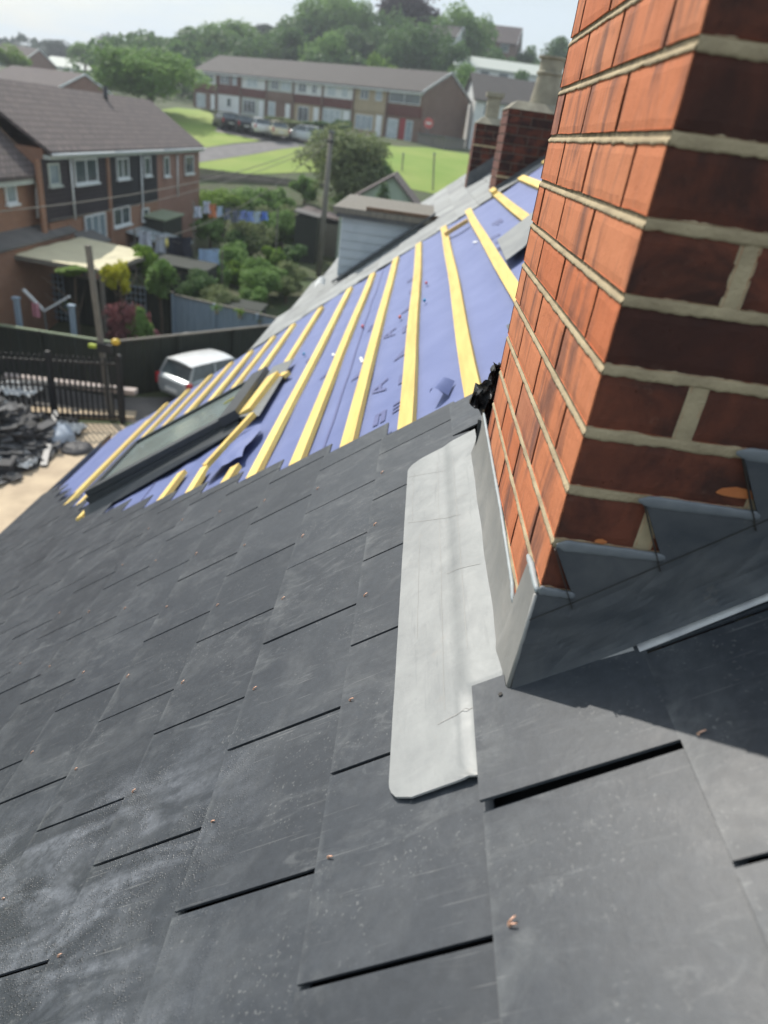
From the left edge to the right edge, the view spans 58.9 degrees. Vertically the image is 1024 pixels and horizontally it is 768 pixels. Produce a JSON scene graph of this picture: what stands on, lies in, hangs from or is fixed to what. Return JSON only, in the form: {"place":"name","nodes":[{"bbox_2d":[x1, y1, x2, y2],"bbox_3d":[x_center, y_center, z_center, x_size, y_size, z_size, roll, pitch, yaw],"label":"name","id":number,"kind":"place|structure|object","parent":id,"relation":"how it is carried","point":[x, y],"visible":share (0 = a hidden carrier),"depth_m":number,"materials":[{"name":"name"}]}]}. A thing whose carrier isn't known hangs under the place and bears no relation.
{"place":"outdoors","nodes":[
{"label":"outdoors","id":0,"kind":"place"},
{"bbox_2d":[0,127,38,231],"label":"brick house","id":1,"kind":"structure","parent":0,"point":[18,187],"depth_m":24.50,"materials":[{"name":"brick"}]},
{"bbox_2d":[0,422,127,532],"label":"patio","id":2,"kind":"structure","parent":0,"point":[23,494],"depth_m":16.65,"materials":[{"name":"concrete"}]},
{"bbox_2d":[0,396,83,484],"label":"tile heap","id":3,"kind":"object","parent":2,"relation":"on","point":[22,417],"visible":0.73,"depth_m":17.41,"materials":[{"name":"stone"}]},
{"bbox_2d":[46,422,75,448],"bbox_3d":[-8.937,-2.174,18.453,0.945,0.474,1.221,14,29,10],"label":"rubble bag","id":4,"kind":"object","parent":2,"relation":"on","point":[63,433],"visible":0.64,"depth_m":18.32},
{"bbox_2d":[60,440,93,454],"bbox_3d":[-8.200,-1.767,18.216,0.835,0.181,0.825,8,29,-1],"label":"rubble bag","id":5,"kind":"object","parent":2,"relation":"on","point":[77,447],"visible":1,"depth_m":18.06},
{"bbox_2d":[162,108,258,147],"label":"lawn","id":6,"kind":"structure","parent":0,"point":[197,125],"depth_m":66.29,"materials":[{"name":"green plant"}]},
{"bbox_2d":[0,66,470,425],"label":"ground","id":7,"kind":"structure","parent":0,"point":[277,306],"depth_m":46.39,"materials":[{"name":"plant"}]},
{"bbox_2d":[0,43,32,66],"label":"broadleaf tree","id":8,"kind":"object","parent":7,"relation":"on","point":[8,57],"visible":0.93,"depth_m":95.44,"materials":[{"name":"green plant"}]},
{"bbox_2d":[0,44,58,69],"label":"brick house","id":9,"kind":"structure","parent":7,"relation":"on","point":[39,58],"depth_m":131.79,"materials":[{"name":"brown tile"}]},
{"bbox_2d":[0,224,77,345],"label":"brick extension","id":10,"kind":"object","parent":7,"relation":"on","point":[17,277],"visible":0.67,"depth_m":24.94,"materials":[{"name":"brick"}]},
{"bbox_2d":[0,31,84,57],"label":"distant wood","id":11,"kind":"object","parent":7,"relation":"on","point":[23,38],"depth_m":236.50,"materials":[{"name":"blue plant"}]},
{"bbox_2d":[0,65,112,94],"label":"brick house","id":12,"kind":"structure","parent":7,"relation":"on","point":[72,80],"depth_m":82.10,"materials":[{"name":"brown tile"}]},
{"bbox_2d":[42,39,70,57],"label":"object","id":13,"kind":"object","parent":7,"relation":"on","point":[56,48],"visible":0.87,"depth_m":202.55,"materials":[{"name":"green plant"}]},
{"bbox_2d":[0,79,115,242],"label":"row house","id":14,"kind":"structure","parent":7,"relation":"on","point":[63,151],"depth_m":27.23,"materials":[{"name":"orange brick"}]},
{"bbox_2d":[47,162,63,188],"bbox_3d":[-12.537,-12.833,25.950,0.130,0.846,0.990,8,29,-1],"label":"window","id":15,"kind":"structure","parent":14,"relation":"in","point":[54,177],"depth_m":25.93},
{"bbox_2d":[73,158,100,186],"bbox_3d":[-12.379,-14.176,28.384,0.130,1.017,2.309,8,29,-1],"label":"window","id":16,"kind":"structure","parent":14,"relation":"in","point":[85,170],"depth_m":28.31,"materials":[{"name":"plastic"}]},
{"bbox_2d":[84,212,106,236],"bbox_3d":[-12.663,-12.483,29.928,0.060,1.151,2.092,8,29,-1],"label":"window","id":17,"kind":"structure","parent":14,"relation":"in","point":[97,222],"depth_m":29.98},
{"bbox_2d":[0,324,116,398],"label":"board fence","id":18,"kind":"object","parent":7,"relation":"on","point":[36,338],"visible":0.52,"depth_m":21.17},
{"bbox_2d":[0,350,125,423],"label":"iron gate","id":19,"kind":"structure","parent":7,"relation":"on","point":[48,360],"depth_m":19.25,"materials":[{"name":"metal"}]},
{"bbox_2d":[41,264,95,335],"bbox_3d":[-10.834,-6.849,23.977,1.696,3.442,1.876,25,33,28],"label":"garden shrub","id":20,"kind":"object","parent":7,"relation":"on","point":[72,270],"visible":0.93,"depth_m":23.49,"materials":[{"name":"green plant"}]},
{"bbox_2d":[14,237,145,339],"bbox_3d":[-11.321,-8.400,26.202,3.250,3.256,4.412,12,29,7],"label":"garden awning","id":21,"kind":"object","parent":7,"relation":"on","point":[71,252],"visible":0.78,"depth_m":25.39,"materials":[{"name":"beige fabric"}]},
{"bbox_2d":[65,41,99,72],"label":"broadleaf tree","id":22,"kind":"object","parent":7,"relation":"on","point":[77,48],"visible":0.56,"depth_m":134.39,"materials":[{"name":"green plant"}]},
{"bbox_2d":[0,380,176,422],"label":"yard","id":23,"kind":"structure","parent":7,"relation":"on","point":[143,407],"depth_m":21.25,"materials":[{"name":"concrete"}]},
{"bbox_2d":[1,372,137,395],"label":"wall","id":24,"kind":"structure","parent":23,"relation":"on","point":[130,391],"depth_m":20.43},
{"bbox_2d":[31,407,135,420],"bbox_3d":[-9.408,-2.917,20.075,3.929,0.120,0.500,1,30,-13],"label":"stone step","id":25,"kind":"object","parent":23,"relation":"on","point":[131,415],"visible":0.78,"depth_m":20.20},
{"bbox_2d":[84,245,112,420],"bbox_3d":[-7.877,-4.851,19.040,0.559,4.880,0.215,8,29,-1],"label":"wooden post","id":26,"kind":"object","parent":23,"relation":"on","point":[103,349],"visible":0.93,"depth_m":18.81,"materials":[{"name":"brown wood"}]},
{"bbox_2d":[155,348,236,397],"bbox_3d":[-5.683,-4.580,22.623,1.870,1.445,3.530,24,33,27],"label":"parked car","id":27,"kind":"object","parent":23,"relation":"on","point":[178,375],"visible":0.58,"depth_m":21.46,"materials":[{"name":"silver paint"},{"name":"glass"},{"name":"rubber"}]},
{"bbox_2d":[33,83,163,270],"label":"row house","id":28,"kind":"structure","parent":7,"relation":"on","point":[131,165],"depth_m":32.58,"materials":[{"name":"orange brick"}]},
{"bbox_2d":[113,205,132,229],"bbox_3d":[-12.442,-14.037,32.414,0.130,0.882,2.148,8,29,-1],"label":"window","id":29,"kind":"structure","parent":28,"relation":"in","point":[121,217],"depth_m":32.39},
{"bbox_2d":[116,157,131,181],"bbox_3d":[-12.164,-16.019,31.803,0.130,0.965,1.551,8,29,-1],"label":"window","id":30,"kind":"structure","parent":28,"relation":"in","point":[122,164],"depth_m":31.78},
{"bbox_2d":[54,272,173,334],"bbox_3d":[-11.803,-8.309,27.054,7.294,1.955,0.175,10,29,4],"label":"board fence","id":31,"kind":"object","parent":7,"relation":"on","point":[153,308],"visible":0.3,"depth_m":26.87,"materials":[{"name":"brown wood"}]},
{"bbox_2d":[94,258,140,338],"bbox_3d":[-9.083,-6.636,23.546,1.495,3.923,2.076,-8,33,-27],"label":"garden shrub","id":32,"kind":"object","parent":7,"relation":"on","point":[114,273],"visible":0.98,"depth_m":22.74,"materials":[{"name":"yellow plant"}]},
{"bbox_2d":[102,300,152,361],"bbox_3d":[-9.132,-6.282,24.193,1.730,2.672,1.808,4,29,-7],"label":"maple shrub","id":33,"kind":"object","parent":7,"relation":"on","point":[117,330],"visible":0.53,"depth_m":23.53,"materials":[{"name":"red plant"}]},
{"bbox_2d":[123,304,154,357],"bbox_3d":[-8.576,-6.056,24.090,0.975,2.514,1.165,10,29,4],"label":"garden shrub","id":34,"kind":"object","parent":7,"relation":"on","point":[147,330],"visible":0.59,"depth_m":23.48,"materials":[{"name":"green plant"}]},
{"bbox_2d":[128,243,158,285],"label":"garden shrub","id":35,"kind":"object","parent":7,"relation":"on","point":[150,255],"visible":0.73,"depth_m":26.73,"materials":[{"name":"green plant"}]},
{"bbox_2d":[81,40,216,102],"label":"broadleaf tree","id":36,"kind":"object","parent":7,"relation":"on","point":[141,74],"visible":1,"depth_m":64.62,"materials":[{"name":"green plant"}]},
{"bbox_2d":[96,92,205,237],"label":"row house","id":37,"kind":"structure","parent":7,"relation":"on","point":[178,161],"depth_m":38.94,"materials":[{"name":"brown brick"}]},
{"bbox_2d":[126,226,192,269],"bbox_3d":[-11.414,-13.406,34.819,2.500,1.790,2.600,8,29,-1],"label":"lean to","id":38,"kind":"object","parent":7,"relation":"on","point":[145,229],"visible":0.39,"depth_m":34.15,"materials":[{"name":"grey wood"}]},
{"bbox_2d":[140,258,180,334],"bbox_3d":[-8.596,-7.956,26.230,1.514,3.651,2.086,-1,30,-16],"label":"garden shrub","id":39,"kind":"object","parent":7,"relation":"on","point":[160,277],"visible":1,"depth_m":25.54,"materials":[{"name":"green plant"}]},
{"bbox_2d":[141,209,184,236],"bbox_3d":[-11.912,-14.904,36.810,1.290,2.340,3.240,8,29,-1],"label":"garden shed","id":40,"kind":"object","parent":7,"relation":"on","point":[165,221],"visible":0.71,"depth_m":35.84,"materials":[{"name":"wood"}]},
{"bbox_2d":[133,228,222,283],"bbox_3d":[-9.617,-11.685,31.902,4.149,2.492,0.080,8,29,-1],"label":"washing line","id":41,"kind":"object","parent":7,"relation":"on","point":[178,242],"visible":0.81,"depth_m":31.68,"materials":[{"name":"grey metal"}]},
{"bbox_2d":[168,237,192,256],"bbox_3d":[-9.458,-12.292,31.577,1.156,1.026,0.188,8,29,-1],"label":"hung laundry","id":42,"kind":"object","parent":41,"relation":"hanging from","point":[182,248],"visible":0.94,"depth_m":31.55,"materials":[{"name":"fabric"}]},
{"bbox_2d":[157,252,218,300],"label":"garden shed","id":43,"kind":"structure","parent":7,"relation":"on","point":[183,265],"depth_m":30.27,"materials":[{"name":"grey"}]},
{"bbox_2d":[114,324,270,396],"bbox_3d":[-4.570,-5.837,24.783,10.773,1.855,0.191,-20,40,-41],"label":"board fence","id":44,"kind":"object","parent":7,"relation":"on","point":[236,343],"visible":0.2,"depth_m":22.31,"materials":[{"name":"grey wood"}]},
{"bbox_2d":[174,267,218,310],"bbox_3d":[-8.170,-9.481,29.511,1.708,2.118,2.165,19,31,20],"label":"garden shrub","id":45,"kind":"object","parent":7,"relation":"on","point":[197,281],"visible":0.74,"depth_m":29.03,"materials":[{"name":"green plant"}]},
{"bbox_2d":[189,218,224,248],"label":"garden shrub","id":46,"kind":"object","parent":7,"relation":"on","point":[214,229],"visible":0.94,"depth_m":40.13,"materials":[{"name":"green plant"}]},
{"bbox_2d":[193,55,240,109],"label":"terrace house","id":47,"kind":"structure","parent":7,"relation":"on","point":[203,97],"depth_m":96.48,"materials":[{"name":"brown brick"}]},
{"bbox_2d":[196,283,240,307],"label":"garden shrub","id":48,"kind":"object","parent":7,"relation":"on","point":[217,293],"visible":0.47,"depth_m":28.35,"materials":[{"name":"green plant"}]},
{"bbox_2d":[171,294,276,338],"bbox_3d":[-5.672,-6.813,25.993,5.692,1.905,0.183,17,30,15],"label":"board fence","id":49,"kind":"object","parent":7,"relation":"on","point":[184,309],"visible":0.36,"depth_m":26.16,"materials":[{"name":"grey wood"}]},
{"bbox_2d":[199,187,249,229],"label":"garden shrub","id":50,"kind":"object","parent":7,"relation":"on","point":[225,199],"visible":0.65,"depth_m":44.12,"materials":[{"name":"green plant"}]},
{"bbox_2d":[192,17,263,58],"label":"broadleaf tree","id":51,"kind":"object","parent":7,"relation":"on","point":[234,28],"visible":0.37,"depth_m":123.74,"materials":[{"name":"green plant"}]},
{"bbox_2d":[219,245,250,267],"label":"garden shrub","id":52,"kind":"object","parent":7,"relation":"on","point":[233,253],"visible":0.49,"depth_m":34.11,"materials":[{"name":"green plant"}]},
{"bbox_2d":[214,57,264,113],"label":"terrace house","id":53,"kind":"structure","parent":7,"relation":"on","point":[227,87],"depth_m":93.59,"materials":[{"name":"white paint"}]},
{"bbox_2d":[218,299,267,322],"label":"garden shed","id":54,"kind":"structure","parent":7,"relation":"on","point":[253,306],"depth_m":28.47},
{"bbox_2d":[224,229,263,257],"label":"garden shrub","id":55,"kind":"object","parent":7,"relation":"on","point":[233,236],"visible":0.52,"depth_m":38.70,"materials":[{"name":"green plant"}]},
{"bbox_2d":[225,33,273,58],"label":"broadleaf tree","id":56,"kind":"object","parent":7,"relation":"on","point":[247,51],"visible":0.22,"depth_m":115.56,"materials":[{"name":"green plant"}]},
{"bbox_2d":[224,215,279,258],"bbox_3d":[-7.722,-15.841,39.738,2.805,2.679,2.647,19,31,19],"label":"garden shrub","id":57,"kind":"object","parent":7,"relation":"on","point":[257,229],"visible":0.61,"depth_m":39.16,"materials":[{"name":"green plant"}]},
{"bbox_2d":[239,286,267,301],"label":"garden shrub","id":58,"kind":"object","parent":7,"relation":"on","point":[257,293],"visible":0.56,"depth_m":29.80,"materials":[{"name":"green plant"}]},
{"bbox_2d":[216,125,291,139],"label":"parking bay","id":59,"kind":"object","parent":7,"relation":"on","point":[248,133],"visible":0.21,"depth_m":66.73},
{"bbox_2d":[212,111,236,127],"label":"parked car","id":60,"kind":"object","parent":59,"relation":"on","point":[222,119],"visible":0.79,"depth_m":65.72,"materials":[{"name":"black paint"}]},
{"bbox_2d":[261,120,290,139],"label":"parked car","id":61,"kind":"object","parent":59,"relation":"on","point":[279,128],"visible":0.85,"depth_m":64.77,"materials":[{"name":"beige paint"}]},
{"bbox_2d":[230,185,283,215],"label":"garden shrub","id":62,"kind":"object","parent":7,"relation":"on","point":[260,200],"visible":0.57,"depth_m":45.37,"materials":[{"name":"green plant"}]},
{"bbox_2d":[237,265,283,302],"bbox_3d":[-5.724,-10.313,31.439,2.019,2.175,2.179,23,32,25],"label":"garden shrub","id":63,"kind":"object","parent":7,"relation":"on","point":[263,277],"visible":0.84,"depth_m":30.94,"materials":[{"name":"green plant"}]},
{"bbox_2d":[199,168,323,185],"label":"board fence","id":64,"kind":"object","parent":7,"relation":"on","point":[204,174],"visible":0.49,"depth_m":53.45,"materials":[{"name":"brown wood"}]},
{"bbox_2d":[240,256,287,276],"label":"garden shrub","id":65,"kind":"object","parent":7,"relation":"on","point":[258,262],"visible":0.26,"depth_m":32.60,"materials":[{"name":"green plant"}]},
{"bbox_2d":[238,59,290,117],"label":"terrace house","id":66,"kind":"structure","parent":7,"relation":"on","point":[252,93],"depth_m":90.78,"materials":[{"name":"white paint"}]},
{"bbox_2d":[262,246,286,266],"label":"garden shrub","id":67,"kind":"object","parent":7,"relation":"on","point":[269,253],"visible":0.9,"depth_m":36.26,"materials":[{"name":"green plant"}]},
{"bbox_2d":[263,209,294,250],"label":"garden shrub","id":68,"kind":"object","parent":7,"relation":"on","point":[286,227],"visible":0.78,"depth_m":41.15,"materials":[{"name":"green plant"}]},
{"bbox_2d":[262,27,307,60],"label":"broadleaf tree","id":69,"kind":"object","parent":7,"relation":"on","point":[291,39],"visible":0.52,"depth_m":114.59,"materials":[{"name":"green plant"}]},
{"bbox_2d":[264,61,318,118],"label":"terrace house","id":70,"kind":"structure","parent":7,"relation":"on","point":[278,92],"depth_m":87.87,"materials":[{"name":"brown brick"}]},
{"bbox_2d":[277,260,308,293],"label":"garden shrub","id":71,"kind":"object","parent":7,"relation":"on","point":[297,275],"visible":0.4,"depth_m":33.34,"materials":[{"name":"green plant"}]},
{"bbox_2d":[282,244,307,267],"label":"garden shrub","id":72,"kind":"object","parent":7,"relation":"on","point":[294,254],"visible":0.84,"depth_m":37.65,"materials":[{"name":"green plant"}]},
{"bbox_2d":[288,174,319,203],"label":"garden shrub","id":73,"kind":"object","parent":7,"relation":"on","point":[305,185],"visible":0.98,"depth_m":50.45,"materials":[{"name":"green plant"}]},
{"bbox_2d":[294,208,320,263],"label":"garden shed","id":74,"kind":"structure","parent":7,"relation":"on","point":[307,228],"depth_m":40.45,"materials":[{"name":"wood"}]},
{"bbox_2d":[62,13,563,99],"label":"hillside wood","id":75,"kind":"object","parent":7,"relation":"on","point":[177,44],"visible":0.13,"depth_m":114.27,"materials":[{"name":"green plant"}]},
{"bbox_2d":[291,63,347,126],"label":"terrace house","id":76,"kind":"structure","parent":7,"relation":"on","point":[306,95],"depth_m":85.02,"materials":[{"name":"brick"}]},
{"bbox_2d":[302,205,338,256],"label":"garden shed","id":77,"kind":"structure","parent":7,"relation":"on","point":[331,232],"depth_m":43.40,"materials":[{"name":"brown wood"}]},
{"bbox_2d":[292,0,356,43],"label":"broadleaf tree","id":78,"kind":"object","parent":7,"relation":"on","point":[316,13],"visible":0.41,"depth_m":131.33,"materials":[{"name":"green plant"}]},
{"bbox_2d":[297,28,353,64],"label":"broadleaf tree","id":79,"kind":"object","parent":7,"relation":"on","point":[329,44],"visible":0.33,"depth_m":110.83,"materials":[{"name":"green plant"}]},
{"bbox_2d":[316,130,334,276],"bbox_3d":[-3.185,-16.523,36.834,0.462,7.291,0.340,8,29,-1],"label":"telegraph pole","id":80,"kind":"object","parent":7,"relation":"on","point":[323,215],"visible":0.95,"depth_m":36.76,"materials":[{"name":"brown wood"}]},
{"bbox_2d":[0,137,329,211],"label":"overhead cable","id":81,"kind":"object","parent":80,"relation":"attached to","point":[148,191],"visible":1,"depth_m":21.14,"materials":[{"name":"black rubber"}]},
{"bbox_2d":[291,122,392,199],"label":"willow tree","id":82,"kind":"object","parent":7,"relation":"on","point":[353,153],"visible":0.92,"depth_m":45.72,"materials":[{"name":"green plant"}]},
{"bbox_2d":[320,65,380,122],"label":"terrace house","id":83,"kind":"structure","parent":7,"relation":"on","point":[336,95],"depth_m":82.11,"materials":[{"name":"white paint"}]},
{"bbox_2d":[327,0,375,45],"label":"broadleaf tree","id":84,"kind":"object","parent":7,"relation":"on","point":[358,15],"visible":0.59,"depth_m":129.05,"materials":[{"name":"green plant"}]},
{"bbox_2d":[338,25,385,65],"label":"broadleaf tree","id":85,"kind":"object","parent":7,"relation":"on","point":[354,41],"visible":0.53,"depth_m":122.07,"materials":[{"name":"green plant"}]},
{"bbox_2d":[336,171,420,258],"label":"garage","id":86,"kind":"structure","parent":7,"relation":"on","point":[400,189],"depth_m":38.24,"materials":[{"name":"grey slate"}]},
{"bbox_2d":[350,67,413,136],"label":"terrace house","id":87,"kind":"structure","parent":7,"relation":"on","point":[369,101],"depth_m":79.39,"materials":[{"name":"brick"}]},
{"bbox_2d":[363,3,411,65],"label":"broadleaf tree","id":88,"kind":"object","parent":7,"relation":"on","point":[378,29],"visible":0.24,"depth_m":122.21,"materials":[{"name":"green plant"}]},
{"bbox_2d":[375,0,446,29],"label":"broadleaf tree","id":89,"kind":"object","parent":7,"relation":"on","point":[418,9],"visible":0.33,"depth_m":129.38,"materials":[{"name":"green plant"}]},
{"bbox_2d":[374,16,452,70],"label":"broadleaf tree","id":90,"kind":"object","parent":7,"relation":"on","point":[414,47],"visible":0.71,"depth_m":111.06,"materials":[{"name":"green plant"}]},
{"bbox_2d":[382,70,470,141],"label":"terrace house","id":91,"kind":"structure","parent":7,"relation":"on","point":[415,99],"depth_m":76.87,"materials":[{"name":"brown brick"}]},
{"bbox_2d":[389,92,420,105],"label":"window","id":92,"kind":"structure","parent":91,"relation":"in","point":[394,97],"depth_m":75.87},
{"bbox_2d":[416,132,466,148],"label":"fence","id":93,"kind":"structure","parent":7,"relation":"on","point":[442,142],"depth_m":74.68,"materials":[{"name":"grey wood"}]},
{"bbox_2d":[430,31,472,71],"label":"broadleaf tree","id":94,"kind":"object","parent":7,"relation":"on","point":[458,51],"visible":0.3,"depth_m":108.75,"materials":[{"name":"green plant"}]},
{"bbox_2d":[448,60,475,88],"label":"broadleaf tree","id":95,"kind":"object","parent":7,"relation":"on","point":[464,71],"visible":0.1,"depth_m":85.97,"materials":[{"name":"green plant"}]},
{"bbox_2d":[431,0,501,57],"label":"broadleaf tree","id":96,"kind":"object","parent":7,"relation":"on","point":[478,39],"visible":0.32,"depth_m":119.91,"materials":[{"name":"green plant"}]},
{"bbox_2d":[481,25,522,59],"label":"brick house","id":97,"kind":"structure","parent":7,"relation":"on","point":[508,42],"depth_m":136.74,"materials":[{"name":"brown brick"}]},
{"bbox_2d":[453,55,563,81],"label":"pale house","id":98,"kind":"structure","parent":7,"relation":"on","point":[500,68],"depth_m":107.93,"materials":[{"name":"white paint"}]},
{"bbox_2d":[463,72,560,148],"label":"pale house","id":99,"kind":"structure","parent":7,"relation":"on","point":[478,86],"depth_m":79.11,"materials":[{"name":"white paint"}]},
{"bbox_2d":[539,36,568,65],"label":"broadleaf tree","id":100,"kind":"object","parent":7,"relation":"on","point":[559,47],"visible":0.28,"depth_m":130.00,"materials":[{"name":"green plant"}]},
{"bbox_2d":[199,138,310,161],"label":"road","id":101,"kind":"structure","parent":0,"point":[223,151],"depth_m":61.23,"materials":[{"name":"asphalt"}]},
{"bbox_2d":[288,125,322,141],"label":"parked car","id":102,"kind":"object","parent":101,"relation":"on","point":[301,132],"visible":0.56,"depth_m":65.49,"materials":[{"name":"silver paint"}]},
{"bbox_2d":[0,0,577,59],"label":"sky","id":103,"kind":"structure","parent":0,"point":[541,21],"materials":[{"name":"white"}]},
{"bbox_2d":[199,145,468,193],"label":"lawn","id":104,"kind":"structure","parent":0,"point":[450,167],"depth_m":61.12,"materials":[{"name":"green plant"}]},
{"bbox_2d":[0,0,767,1023],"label":"terraced house","id":105,"kind":"structure","parent":0,"point":[388,644],"depth_m":0.95,"materials":[{"name":"stone"}]},
{"bbox_2d":[84,359,293,515],"bbox_3d":[-1.239,-0.485,4.370,1.090,0.862,1.100,8,29,-1],"label":"roof window","id":106,"kind":"structure","parent":105,"relation":"in","point":[161,451],"depth_m":4.11,"materials":[{"name":"black glass"}]},
{"bbox_2d":[497,212,532,260],"bbox_3d":[0.818,-1.548,3.673,0.355,0.284,0.890,8,29,-1],"label":"loose slate","id":107,"kind":"object","parent":105,"relation":"on","point":[513,241],"visible":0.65,"depth_m":3.69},
{"bbox_2d":[245,55,565,353],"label":"terraced house","id":108,"kind":"structure","parent":0,"point":[508,148],"depth_m":7.30,"materials":[{"name":"stone"}]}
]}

